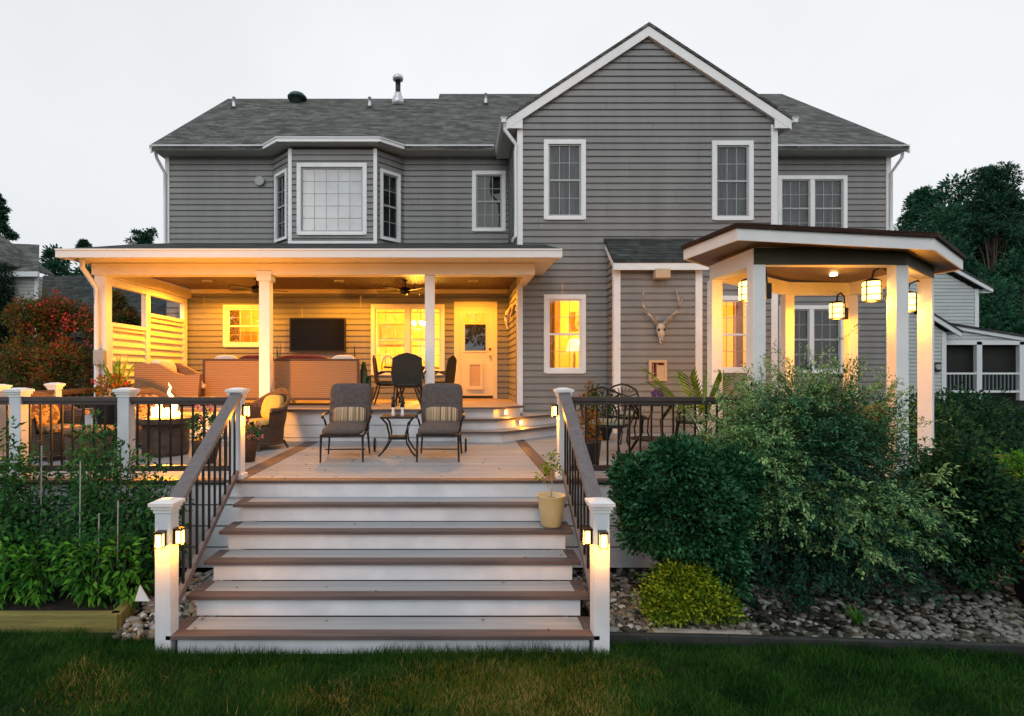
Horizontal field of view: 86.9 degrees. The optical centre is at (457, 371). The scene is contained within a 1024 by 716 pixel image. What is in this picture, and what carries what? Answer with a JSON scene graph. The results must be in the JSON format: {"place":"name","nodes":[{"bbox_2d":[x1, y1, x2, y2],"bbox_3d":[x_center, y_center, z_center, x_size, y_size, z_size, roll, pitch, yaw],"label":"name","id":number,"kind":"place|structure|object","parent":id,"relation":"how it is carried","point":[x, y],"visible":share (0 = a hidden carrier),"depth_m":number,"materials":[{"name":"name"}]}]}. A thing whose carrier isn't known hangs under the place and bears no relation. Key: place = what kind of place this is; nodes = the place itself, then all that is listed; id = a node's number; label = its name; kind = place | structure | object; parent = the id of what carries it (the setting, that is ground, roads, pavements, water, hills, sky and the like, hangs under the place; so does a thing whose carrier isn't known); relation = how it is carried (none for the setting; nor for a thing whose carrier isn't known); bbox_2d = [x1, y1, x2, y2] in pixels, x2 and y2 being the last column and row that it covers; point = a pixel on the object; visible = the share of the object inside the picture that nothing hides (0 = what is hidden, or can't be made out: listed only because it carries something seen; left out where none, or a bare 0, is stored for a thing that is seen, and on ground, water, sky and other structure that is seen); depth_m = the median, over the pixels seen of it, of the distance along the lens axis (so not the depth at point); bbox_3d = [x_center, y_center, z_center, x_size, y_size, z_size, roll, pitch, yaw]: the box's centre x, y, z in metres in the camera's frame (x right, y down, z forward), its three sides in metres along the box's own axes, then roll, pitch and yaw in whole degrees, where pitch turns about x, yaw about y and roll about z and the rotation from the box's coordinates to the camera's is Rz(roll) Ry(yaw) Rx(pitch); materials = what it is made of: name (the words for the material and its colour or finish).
{"place":"outdoors","nodes":[
{"label":"outdoors","id":0,"kind":"place"},
{"bbox_2d":[0,234,54,388],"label":"neighbour house","id":1,"kind":"structure","parent":0,"point":[23,260],"depth_m":22.11,"materials":[{"name":"beige"}]},
{"bbox_2d":[0,442,1023,715],"bbox_3d":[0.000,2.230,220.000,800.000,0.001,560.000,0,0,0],"label":"lawn","id":2,"kind":"structure","parent":0,"point":[582,610],"depth_m":3.87,"materials":[{"name":"plant"}]},
{"bbox_2d":[0,193,19,241],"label":"pine tree","id":3,"kind":"object","parent":2,"relation":"on","point":[7,232],"visible":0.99,"depth_m":31.98,"materials":[{"name":"green plant"}]},
{"bbox_2d":[0,262,24,377],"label":"columnar conifer","id":4,"kind":"object","parent":2,"relation":"on","point":[5,290],"visible":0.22,"depth_m":12.48,"materials":[{"name":"green plant"}]},
{"bbox_2d":[0,330,71,387],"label":"crape myrtle","id":5,"kind":"object","parent":2,"relation":"on","point":[5,343],"visible":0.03,"depth_m":11.40,"materials":[{"name":"red plant"}]},
{"bbox_2d":[0,285,93,407],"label":"crape myrtle","id":6,"kind":"object","parent":2,"relation":"on","point":[65,363],"visible":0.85,"depth_m":9.96,"materials":[{"name":"red plant"}]},
{"bbox_2d":[39,243,71,276],"bbox_3d":[-25.157,-2.966,34.019,3.178,10.396,4.051,0,0,-44],"label":"tree","id":7,"kind":"object","parent":2,"relation":"on","point":[54,265],"visible":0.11,"depth_m":33.57,"materials":[{"name":"green plant"}]},
{"bbox_2d":[0,571,154,632],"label":"raised bed","id":8,"kind":"object","parent":2,"relation":"on","point":[63,612],"visible":0.4,"depth_m":4.60,"materials":[{"name":"brown wood"}]},
{"bbox_2d":[0,487,36,577],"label":"bean plant","id":9,"kind":"object","parent":8,"relation":"on","point":[4,526],"visible":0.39,"depth_m":5.11,"materials":[{"name":"green plant"}]},
{"bbox_2d":[0,415,39,547],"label":"tomato plant","id":10,"kind":"object","parent":8,"relation":"on","point":[9,487],"visible":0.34,"depth_m":5.33,"materials":[{"name":"green plant"}]},
{"bbox_2d":[0,527,50,610],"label":"pepper plant","id":11,"kind":"object","parent":8,"relation":"on","point":[7,567],"visible":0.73,"depth_m":4.83,"materials":[{"name":"green plant"}]},
{"bbox_2d":[0,429,66,578],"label":"tomato plant","id":12,"kind":"object","parent":8,"relation":"on","point":[46,506],"visible":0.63,"depth_m":5.31,"materials":[{"name":"green plant"}]},
{"bbox_2d":[0,504,67,593],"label":"bean plant","id":13,"kind":"object","parent":8,"relation":"on","point":[29,541],"visible":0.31,"depth_m":5.12,"materials":[{"name":"green plant"}]},
{"bbox_2d":[1,532,70,608],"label":"pepper plant","id":14,"kind":"object","parent":8,"relation":"on","point":[41,575],"visible":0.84,"depth_m":4.84,"materials":[{"name":"green plant"}]},
{"bbox_2d":[38,496,106,592],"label":"bean plant","id":15,"kind":"object","parent":8,"relation":"on","point":[67,524],"visible":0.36,"depth_m":5.07,"materials":[{"name":"green plant"}]},
{"bbox_2d":[44,532,114,608],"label":"pepper plant","id":16,"kind":"object","parent":8,"relation":"on","point":[53,569],"visible":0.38,"depth_m":4.84,"materials":[{"name":"green plant"}]},
{"bbox_2d":[42,410,117,538],"bbox_3d":[-3.921,1.266,5.571,0.726,1.730,0.593,0,0,30],"label":"tomato plant","id":17,"kind":"object","parent":8,"relation":"on","point":[59,475],"visible":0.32,"depth_m":5.53,"materials":[{"name":"green plant"}]},
{"bbox_2d":[59,524,121,608],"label":"pepper plant","id":18,"kind":"object","parent":8,"relation":"on","point":[90,600],"visible":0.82,"depth_m":4.77,"materials":[{"name":"green plant"}]},
{"bbox_2d":[64,408,132,549],"bbox_3d":[-3.541,1.259,5.333,0.597,1.809,0.565,0,0,-33],"label":"tomato plant","id":19,"kind":"object","parent":8,"relation":"on","point":[84,478],"visible":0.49,"depth_m":5.27,"materials":[{"name":"green plant"}]},
{"bbox_2d":[64,492,138,599],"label":"bean plant","id":20,"kind":"object","parent":8,"relation":"on","point":[96,536],"visible":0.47,"depth_m":4.92,"materials":[{"name":"green plant"}]},
{"bbox_2d":[83,427,154,582],"bbox_3d":[-3.359,1.339,5.360,0.659,1.584,0.661,0,0,33],"label":"tomato plant","id":21,"kind":"object","parent":8,"relation":"on","point":[126,493],"visible":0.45,"depth_m":5.30,"materials":[{"name":"green plant"}]},
{"bbox_2d":[89,531,154,612],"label":"pepper plant","id":22,"kind":"object","parent":8,"relation":"on","point":[131,575],"visible":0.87,"depth_m":4.83,"materials":[{"name":"green plant"}]},
{"bbox_2d":[116,486,188,594],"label":"bean plant","id":23,"kind":"object","parent":8,"relation":"on","point":[143,552],"visible":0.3,"depth_m":5.09,"materials":[{"name":"green plant"}]},
{"bbox_2d":[120,451,193,568],"bbox_3d":[-3.016,1.461,5.439,0.646,1.340,0.608,0,0,0],"label":"tomato plant","id":24,"kind":"object","parent":8,"relation":"on","point":[136,502],"visible":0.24,"depth_m":5.40,"materials":[{"name":"green plant"}]},
{"bbox_2d":[42,276,166,408],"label":"outbuilding","id":25,"kind":"structure","parent":2,"relation":"on","point":[76,288],"depth_m":20.58,"materials":[{"name":"grey"}]},
{"bbox_2d":[79,288,140,396],"bbox_3d":[-10.774,-0.224,17.015,2.310,4.913,1.935,0,0,-29],"label":"tree","id":26,"kind":"object","parent":2,"relation":"on","point":[129,315],"visible":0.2,"depth_m":16.70,"materials":[{"name":"green plant"}]},
{"bbox_2d":[124,227,158,243],"bbox_3d":[-23.219,-4.327,40.196,3.019,13.120,3.570,0,0,-42],"label":"pine tree","id":27,"kind":"object","parent":2,"relation":"on","point":[141,237],"visible":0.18,"depth_m":39.68,"materials":[{"name":"green plant"}]},
{"bbox_2d":[112,569,257,641],"bbox_3d":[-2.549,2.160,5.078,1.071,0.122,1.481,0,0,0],"label":"white stones","id":28,"kind":"object","parent":2,"relation":"on","point":[138,625],"visible":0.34,"depth_m":4.79,"materials":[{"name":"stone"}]},
{"bbox_2d":[21,646,686,715],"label":"dry grass","id":29,"kind":"structure","parent":2,"relation":"on","point":[510,676],"depth_m":3.71,"materials":[{"name":"plant"}]},
{"bbox_2d":[108,638,617,665],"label":"grass tufts","id":30,"kind":"object","parent":2,"relation":"on","point":[169,652],"visible":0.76,"depth_m":4.11,"materials":[{"name":"green plant"}]},
{"bbox_2d":[0,382,928,656],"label":"deck","id":31,"kind":"structure","parent":2,"relation":"on","point":[394,510],"depth_m":5.18,"materials":[{"name":"grey wood"}]},
{"bbox_2d":[29,391,89,462],"bbox_3d":[-5.502,0.717,7.264,0.762,0.923,0.867,0,0,15],"label":"wicker chair","id":32,"kind":"object","parent":31,"relation":"on","point":[56,424],"visible":0.4,"depth_m":7.17,"materials":[{"name":"wicker"}]},
{"bbox_2d":[64,425,113,462],"bbox_3d":[-4.750,0.925,7.000,0.600,0.450,0.600,0,0,0],"label":"footstool","id":33,"kind":"object","parent":31,"relation":"on","point":[67,437],"visible":0.43,"depth_m":6.76,"materials":[{"name":"brown wicker"}]},
{"bbox_2d":[91,369,135,424],"bbox_3d":[-5.782,0.564,9.006,0.670,1.213,0.601,0,0,37],"label":"flower planter","id":34,"kind":"object","parent":31,"relation":"on","point":[100,392],"visible":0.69,"depth_m":8.83,"materials":[{"name":"black"}]},
{"bbox_2d":[99,355,136,396],"bbox_3d":[-5.654,0.137,9.104,0.525,0.866,0.625,0,0,-11],"label":"canna","id":35,"kind":"object","parent":34,"relation":"in","point":[116,366],"visible":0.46,"depth_m":9.02,"materials":[{"name":"green plant"}]},
{"bbox_2d":[135,387,177,443],"bbox_3d":[-4.931,0.717,8.544,0.867,0.923,0.762,0,0,-35],"label":"wicker chair","id":36,"kind":"object","parent":31,"relation":"on","point":[147,392],"visible":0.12,"depth_m":8.69,"materials":[{"name":"wicker"}]},
{"bbox_2d":[135,384,198,457],"bbox_3d":[-4.120,0.665,7.600,0.860,1.011,0.860,0,0,0],"label":"fire table","id":37,"kind":"object","parent":31,"relation":"on","point":[176,432],"visible":0.78,"depth_m":7.38,"materials":[{"name":"stone"}]},
{"bbox_2d":[184,405,227,463],"bbox_3d":[-3.231,0.781,6.922,0.513,0.777,0.482,0,0,-31],"label":"pink flower pot","id":38,"kind":"object","parent":31,"relation":"on","point":[198,441],"visible":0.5,"depth_m":6.82,"materials":[{"name":"brown plant"}]},
{"bbox_2d":[245,418,263,462],"bbox_3d":[-2.722,0.885,6.995,0.422,0.570,0.403,0,0,0],"label":"pink flower pot","id":39,"kind":"object","parent":31,"relation":"on","point":[251,443],"visible":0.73,"depth_m":6.94,"materials":[{"name":"brown wicker"}]},
{"bbox_2d":[245,388,291,451],"bbox_3d":[-2.951,0.717,8.246,0.867,0.923,0.762,0,0,32],"label":"wicker chair","id":40,"kind":"object","parent":31,"relation":"on","point":[268,411],"visible":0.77,"depth_m":8.16,"materials":[{"name":"wicker"}]},
{"bbox_2d":[319,383,375,462],"bbox_3d":[-1.518,0.670,7.443,0.705,1.002,1.083,0,0,-4],"label":"chaise chair","id":41,"kind":"object","parent":31,"relation":"on","point":[350,412],"visible":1,"depth_m":7.64,"materials":[{"name":"fabric"}]},
{"bbox_2d":[378,414,418,456],"bbox_3d":[-0.830,0.900,7.620,0.540,0.560,0.440,0,0,0],"label":"side table","id":42,"kind":"object","parent":31,"relation":"on","point":[411,417],"visible":0.91,"depth_m":7.47,"materials":[{"name":"black metal"}]},
{"bbox_2d":[415,383,466,461],"bbox_3d":[-0.225,0.670,7.463,0.705,1.002,1.083,0,0,2],"label":"chaise chair","id":43,"kind":"object","parent":31,"relation":"on","point":[441,411],"visible":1,"depth_m":7.66,"materials":[{"name":"fabric"}]},
{"bbox_2d":[534,448,565,528],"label":"potted seedling","id":44,"kind":"object","parent":31,"relation":"on","point":[551,506],"visible":1,"depth_m":5.24,"materials":[{"name":"ceramic"}]},
{"bbox_2d":[574,377,604,464],"bbox_3d":[1.596,0.620,6.591,0.497,1.100,0.484,0,0,0],"label":"potted croton","id":45,"kind":"object","parent":31,"relation":"on","point":[591,446],"visible":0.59,"depth_m":6.52,"materials":[{"name":"green"}]},
{"bbox_2d":[578,390,614,440],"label":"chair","id":46,"kind":"object","parent":31,"relation":"on","point":[603,430],"visible":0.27,"depth_m":9.15,"materials":[{"name":"green"}]},
{"bbox_2d":[580,386,635,452],"bbox_3d":[2.110,0.685,7.533,0.710,0.981,0.626,0,0,30],"label":"cast metal chair","id":47,"kind":"object","parent":31,"relation":"on","point":[613,423],"visible":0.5,"depth_m":7.32,"materials":[{"name":"metal"}]},
{"bbox_2d":[607,383,652,444],"bbox_3d":[2.848,0.685,8.920,0.710,0.981,0.626,0,0,-5],"label":"cast metal chair","id":48,"kind":"object","parent":31,"relation":"on","point":[644,415],"visible":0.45,"depth_m":9.14,"materials":[{"name":"metal"}]},
{"bbox_2d":[630,405,675,450],"bbox_3d":[2.900,0.816,8.000,1.060,0.731,1.060,0,0,0],"label":"deck table","id":49,"kind":"object","parent":31,"relation":"on","point":[644,438],"visible":0.35,"depth_m":7.88,"materials":[{"name":"black metal"}]},
{"bbox_2d":[640,365,770,445],"bbox_3d":[3.271,0.528,7.063,1.840,1.283,1.435,0,0,19],"label":"potted palm","id":50,"kind":"object","parent":31,"relation":"on","point":[695,384],"visible":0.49,"depth_m":6.87,"materials":[{"name":"green"}]},
{"bbox_2d":[681,223,965,473],"bbox_3d":[4.958,0.245,7.131,4.836,3.750,2.438,0,0,-41],"label":"gazebo","id":51,"kind":"object","parent":31,"relation":"on","point":[794,260],"visible":0.69,"depth_m":6.15,"materials":[{"name":"white wood"}]},
{"bbox_2d":[738,268,771,301],"bbox_3d":[3.455,-1.036,6.275,0.209,0.416,0.364,0,0,-14],"label":"wall lantern","id":52,"kind":"object","parent":51,"relation":"attached to","point":[742,287],"depth_m":6.28,"materials":[{"name":"glass"}]},
{"bbox_2d":[829,292,847,319],"bbox_3d":[5.831,-1.006,8.161,0.350,0.415,0.205,0,0,-9],"label":"wall lantern","id":53,"kind":"object","parent":51,"relation":"attached to","point":[838,309],"depth_m":8.10,"materials":[{"name":"glass"}]},
{"bbox_2d":[861,268,886,301],"bbox_3d":[4.890,-1.020,6.250,0.332,0.411,0.204,0,0,0],"label":"wall lantern","id":54,"kind":"object","parent":51,"relation":"attached to","point":[871,287],"depth_m":6.19,"materials":[{"name":"glass"}]},
{"bbox_2d":[54,22,909,437],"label":"house","id":55,"kind":"structure","parent":2,"relation":"on","point":[596,190],"depth_m":10.99,"materials":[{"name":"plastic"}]},
{"bbox_2d":[112,278,186,392],"bbox_3d":[-6.327,-0.535,11.090,0.106,2.330,2.820,0,0,0],"label":"privacy screen","id":56,"kind":"object","parent":55,"relation":"on","point":[151,338],"visible":0.51,"depth_m":10.96,"materials":[{"name":"white wood"}]},
{"bbox_2d":[134,360,205,396],"bbox_3d":[-5.270,0.169,10.200,1.201,0.802,0.900,0,0,0],"label":"wicker armchair","id":57,"kind":"object","parent":55,"relation":"on","point":[182,380],"visible":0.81,"depth_m":9.75,"materials":[{"name":"wicker"}]},
{"bbox_2d":[230,310,239,340],"bbox_3d":[-6.341,-1.309,15.260,0.306,0.884,0.080,0,0,0],"label":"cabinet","id":58,"kind":"object","parent":55,"relation":"in","point":[234,321],"visible":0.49,"depth_m":15.22,"materials":[{"name":"wood"}]},
{"bbox_2d":[223,305,258,346],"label":"window","id":59,"kind":"structure","parent":55,"relation":"in","point":[226,308],"depth_m":12.53,"materials":[{"name":"beige"}]},
{"bbox_2d":[274,168,287,242],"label":"window","id":60,"kind":"structure","parent":55,"relation":"in","point":[277,176],"depth_m":12.41,"materials":[{"name":"grey"}]},
{"bbox_2d":[202,355,360,405],"bbox_3d":[-3.278,0.154,10.422,2.919,0.951,0.875,0,0,0],"label":"wicker sofa","id":61,"kind":"object","parent":55,"relation":"on","point":[307,377],"visible":0.67,"depth_m":10.00,"materials":[{"name":"brown wicker"}]},
{"bbox_2d":[289,318,345,351],"bbox_3d":[-3.236,-0.854,12.493,1.306,0.792,0.113,0,0,0],"label":"television","id":62,"kind":"object","parent":55,"relation":"attached to","point":[317,334],"visible":1,"depth_m":12.44,"materials":[{"name":"black"}]},
{"bbox_2d":[297,163,366,234],"bbox_3d":[-2.793,-3.847,12.038,1.560,1.612,0.205,0,0,0],"label":"window","id":63,"kind":"structure","parent":55,"relation":"in","point":[329,202],"depth_m":12.14,"materials":[{"name":"grey glass"}]},
{"bbox_2d":[372,355,404,403],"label":"patio dining chair","id":64,"kind":"object","parent":55,"relation":"on","point":[376,378],"visible":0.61,"depth_m":10.47,"materials":[{"name":"black metal"}]},
{"bbox_2d":[380,168,400,242],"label":"window","id":65,"kind":"structure","parent":55,"relation":"in","point":[387,192],"depth_m":12.40,"materials":[{"name":"grey"}]},
{"bbox_2d":[382,325,411,344],"bbox_3d":[-1.739,-1.059,15.460,0.861,0.568,0.080,0,0,0],"label":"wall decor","id":66,"kind":"object","parent":55,"relation":"attached to","point":[394,331],"depth_m":15.42,"materials":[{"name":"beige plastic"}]},
{"bbox_2d":[390,353,425,407],"bbox_3d":[-0.870,0.151,9.586,0.669,0.969,0.614,0,0,0],"label":"patio dining chair","id":67,"kind":"object","parent":55,"relation":"on","point":[406,371],"visible":0.89,"depth_m":9.33,"materials":[{"name":"black metal"}]},
{"bbox_2d":[371,304,444,374],"bbox_3d":[-1.152,-0.748,12.563,1.718,1.660,0.115,0,0,0],"label":"window","id":68,"kind":"structure","parent":55,"relation":"in","point":[407,308],"depth_m":12.53,"materials":[{"name":"beige"}]},
{"bbox_2d":[423,355,456,383],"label":"patio dining chair","id":69,"kind":"object","parent":55,"relation":"on","point":[449,373],"visible":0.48,"depth_m":10.60,"materials":[{"name":"black metal"}]},
{"bbox_2d":[459,307,492,394],"bbox_3d":[0.433,-0.487,12.550,0.796,2.074,0.160,0,0,0],"label":"door","id":70,"kind":"structure","parent":55,"relation":"in","point":[475,340],"depth_m":12.55,"materials":[{"name":"white wood"}]},
{"bbox_2d":[472,171,505,231],"bbox_3d":[0.740,-3.981,12.608,0.782,1.423,0.205,0,0,0],"label":"window","id":71,"kind":"structure","parent":55,"relation":"in","point":[488,187],"depth_m":12.57,"materials":[{"name":"grey"}]},
{"bbox_2d":[539,301,554,367],"bbox_3d":[1.870,-0.820,11.149,0.320,2.100,0.059,0,0,0],"label":"drape","id":72,"kind":"object","parent":55,"relation":"hanging from","point":[552,330],"visible":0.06,"depth_m":11.15,"materials":[{"name":"fabric"}]},
{"bbox_2d":[544,139,585,219],"bbox_3d":[2.150,-3.831,10.788,0.836,1.607,0.205,0,0,0],"label":"window","id":73,"kind":"structure","parent":55,"relation":"in","point":[564,168],"depth_m":10.76,"materials":[{"name":"grey"}]},
{"bbox_2d":[544,294,585,373],"bbox_3d":[2.150,-0.752,10.742,0.836,1.577,0.115,0,0,0],"label":"window","id":74,"kind":"structure","parent":55,"relation":"in","point":[581,298],"depth_m":10.71,"materials":[{"name":"beige"}]},
{"bbox_2d":[648,360,666,380],"bbox_3d":[3.808,-0.023,10.205,0.340,0.400,0.060,0,0,0],"label":"wall box","id":75,"kind":"object","parent":55,"relation":"attached to","point":[657,369],"visible":0.8,"depth_m":10.19,"materials":[{"name":"beige plastic"}]},
{"bbox_2d":[638,287,686,342],"bbox_3d":[3.842,-1.066,10.080,0.904,1.065,0.258,0,0,0],"label":"mounted skull","id":76,"kind":"object","parent":55,"relation":"attached to","point":[660,329],"visible":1,"depth_m":10.10,"materials":[{"name":"grey"}]},
{"bbox_2d":[711,140,753,219],"bbox_3d":[5.500,-3.813,10.788,0.824,1.595,0.205,0,0,0],"label":"window","id":77,"kind":"structure","parent":55,"relation":"in","point":[728,181],"depth_m":10.75,"materials":[{"name":"grey"}]},
{"bbox_2d":[723,296,746,372],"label":"window","id":78,"kind":"structure","parent":55,"relation":"in","point":[726,299],"depth_m":10.74,"materials":[{"name":"beige"}]},
{"bbox_2d":[733,302,742,366],"bbox_3d":[5.830,-0.820,11.149,0.200,2.100,0.059,0,0,0],"label":"drape","id":79,"kind":"object","parent":55,"relation":"hanging from","point":[739,329],"visible":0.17,"depth_m":11.14,"materials":[{"name":"fabric"}]},
{"bbox_2d":[778,305,842,373],"bbox_3d":[8.275,-0.754,12.608,1.522,1.592,0.205,0,0,0],"label":"window","id":80,"kind":"structure","parent":55,"relation":"in","point":[820,330],"depth_m":12.59,"materials":[{"name":"grey"}]},
{"bbox_2d":[778,175,847,227],"bbox_3d":[8.296,-3.820,12.608,1.620,1.523,0.205,0,0,0],"label":"window","id":81,"kind":"structure","parent":55,"relation":"in","point":[822,194],"depth_m":12.71,"materials":[{"name":"grey glass"}]},
{"bbox_2d":[574,514,1023,640],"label":"planting bed","id":82,"kind":"object","parent":2,"relation":"on","point":[897,607],"visible":0.07,"depth_m":5.12,"materials":[{"name":"stone"}]},
{"bbox_2d":[574,573,666,630],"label":"pale stones","id":83,"kind":"object","parent":82,"relation":"on","point":[625,599],"visible":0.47,"depth_m":5.02,"materials":[{"name":"stone"}]},
{"bbox_2d":[629,558,752,632],"bbox_3d":[1.998,1.909,4.710,0.997,0.611,0.763,0,0,0],"label":"lime shrub","id":84,"kind":"object","parent":82,"relation":"on","point":[672,585],"visible":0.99,"depth_m":4.58,"materials":[{"name":"green plant"}]},
{"bbox_2d":[651,628,751,634],"bbox_3d":[2.018,2.167,4.450,0.799,0.055,0.070,0,0,2],"label":"flat stone","id":85,"kind":"object","parent":82,"relation":"on","point":[680,630],"visible":0.44,"depth_m":4.43,"materials":[{"name":"stone"}]},
{"bbox_2d":[603,429,811,611],"bbox_3d":[2.186,1.371,4.999,1.800,1.683,1.162,0,0,0],"label":"holly shrub","id":86,"kind":"object","parent":82,"relation":"on","point":[670,495],"visible":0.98,"depth_m":4.73,"materials":[{"name":"green plant"}]},
{"bbox_2d":[569,568,1023,642],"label":"river stones","id":87,"kind":"object","parent":82,"relation":"on","point":[1008,627],"visible":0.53,"depth_m":4.76,"materials":[{"name":"grey stone"}]},
{"bbox_2d":[676,324,977,613],"bbox_3d":[3.513,0.877,5.185,2.742,2.660,1.627,0,0,0],"label":"arching shrub","id":88,"kind":"object","parent":82,"relation":"on","point":[816,451],"visible":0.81,"depth_m":4.96,"materials":[{"name":"green plant"}]},
{"bbox_2d":[892,426,1023,595],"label":"dark bush","id":89,"kind":"object","parent":82,"relation":"on","point":[991,490],"visible":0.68,"depth_m":5.00,"materials":[{"name":"green plant"}]},
{"bbox_2d":[974,446,1023,481],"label":"shrub","id":90,"kind":"object","parent":82,"relation":"on","point":[1018,456],"visible":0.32,"depth_m":7.62,"materials":[{"name":"green plant"}]},
{"bbox_2d":[610,632,1023,656],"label":"edging","id":91,"kind":"object","parent":2,"relation":"on","point":[743,640],"visible":0.58,"depth_m":4.31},
{"bbox_2d":[893,185,958,234],"bbox_3d":[29.527,-4.816,33.929,4.134,14.097,2.779,0,0,0],"label":"tree","id":92,"kind":"object","parent":2,"relation":"on","point":[921,200],"visible":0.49,"depth_m":33.63,"materials":[{"name":"green plant"}]},
{"bbox_2d":[863,391,1011,458],"bbox_3d":[7.924,1.297,9.416,2.410,1.988,2.002,0,0,0],"label":"background shrub","id":93,"kind":"object","parent":2,"relation":"on","point":[964,424],"visible":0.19,"depth_m":9.00,"materials":[{"name":"green plant"}]},
{"bbox_2d":[883,386,1011,450],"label":"background shrub","id":94,"kind":"object","parent":2,"relation":"on","point":[983,432],"visible":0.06,"depth_m":9.99,"materials":[{"name":"green plant"}]},
{"bbox_2d":[912,199,1007,294],"bbox_3d":[27.208,-3.714,30.534,6.105,11.892,4.811,0,0,0],"label":"tree","id":95,"kind":"object","parent":2,"relation":"on","point":[933,226],"visible":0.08,"depth_m":29.58,"materials":[{"name":"green plant"}]},
{"bbox_2d":[909,270,1023,439],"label":"neighbour house","id":96,"kind":"structure","parent":2,"relation":"on","point":[969,352],"depth_m":17.60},
{"bbox_2d":[909,382,1023,459],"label":"background shrub","id":97,"kind":"object","parent":2,"relation":"on","point":[979,410],"visible":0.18,"depth_m":10.78,"materials":[{"name":"green plant"}]},
{"bbox_2d":[934,168,1007,293],"bbox_3d":[33.521,-5.610,35.868,6.716,15.685,6.316,0,0,0],"label":"tree","id":98,"kind":"object","parent":2,"relation":"on","point":[961,183],"visible":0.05,"depth_m":35.63,"materials":[{"name":"green plant"}]},
{"bbox_2d":[934,385,1023,468],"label":"background shrub","id":99,"kind":"object","parent":2,"relation":"on","point":[1001,402],"visible":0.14,"depth_m":11.94,"materials":[{"name":"green plant"}]},
{"bbox_2d":[954,161,1023,272],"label":"pine tree","id":100,"kind":"object","parent":2,"relation":"on","point":[997,188],"visible":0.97,"depth_m":32.64,"materials":[{"name":"green plant"}]},
{"bbox_2d":[970,193,1023,277],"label":"tree","id":101,"kind":"object","parent":2,"relation":"on","point":[1009,248],"visible":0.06,"depth_m":33.52,"materials":[{"name":"green plant"}]},
{"bbox_2d":[977,271,1023,334],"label":"tree","id":102,"kind":"object","parent":2,"relation":"on","point":[1003,319],"visible":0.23,"depth_m":25.32,"materials":[{"name":"green plant"}]},
{"bbox_2d":[981,245,1023,314],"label":"tree","id":103,"kind":"object","parent":2,"relation":"on","point":[1014,269],"visible":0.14,"depth_m":28.01,"materials":[{"name":"green plant"}]},
{"bbox_2d":[0,0,1023,276],"label":"sky","id":104,"kind":"structure","parent":0,"point":[87,87],"materials":[{"name":"white"}]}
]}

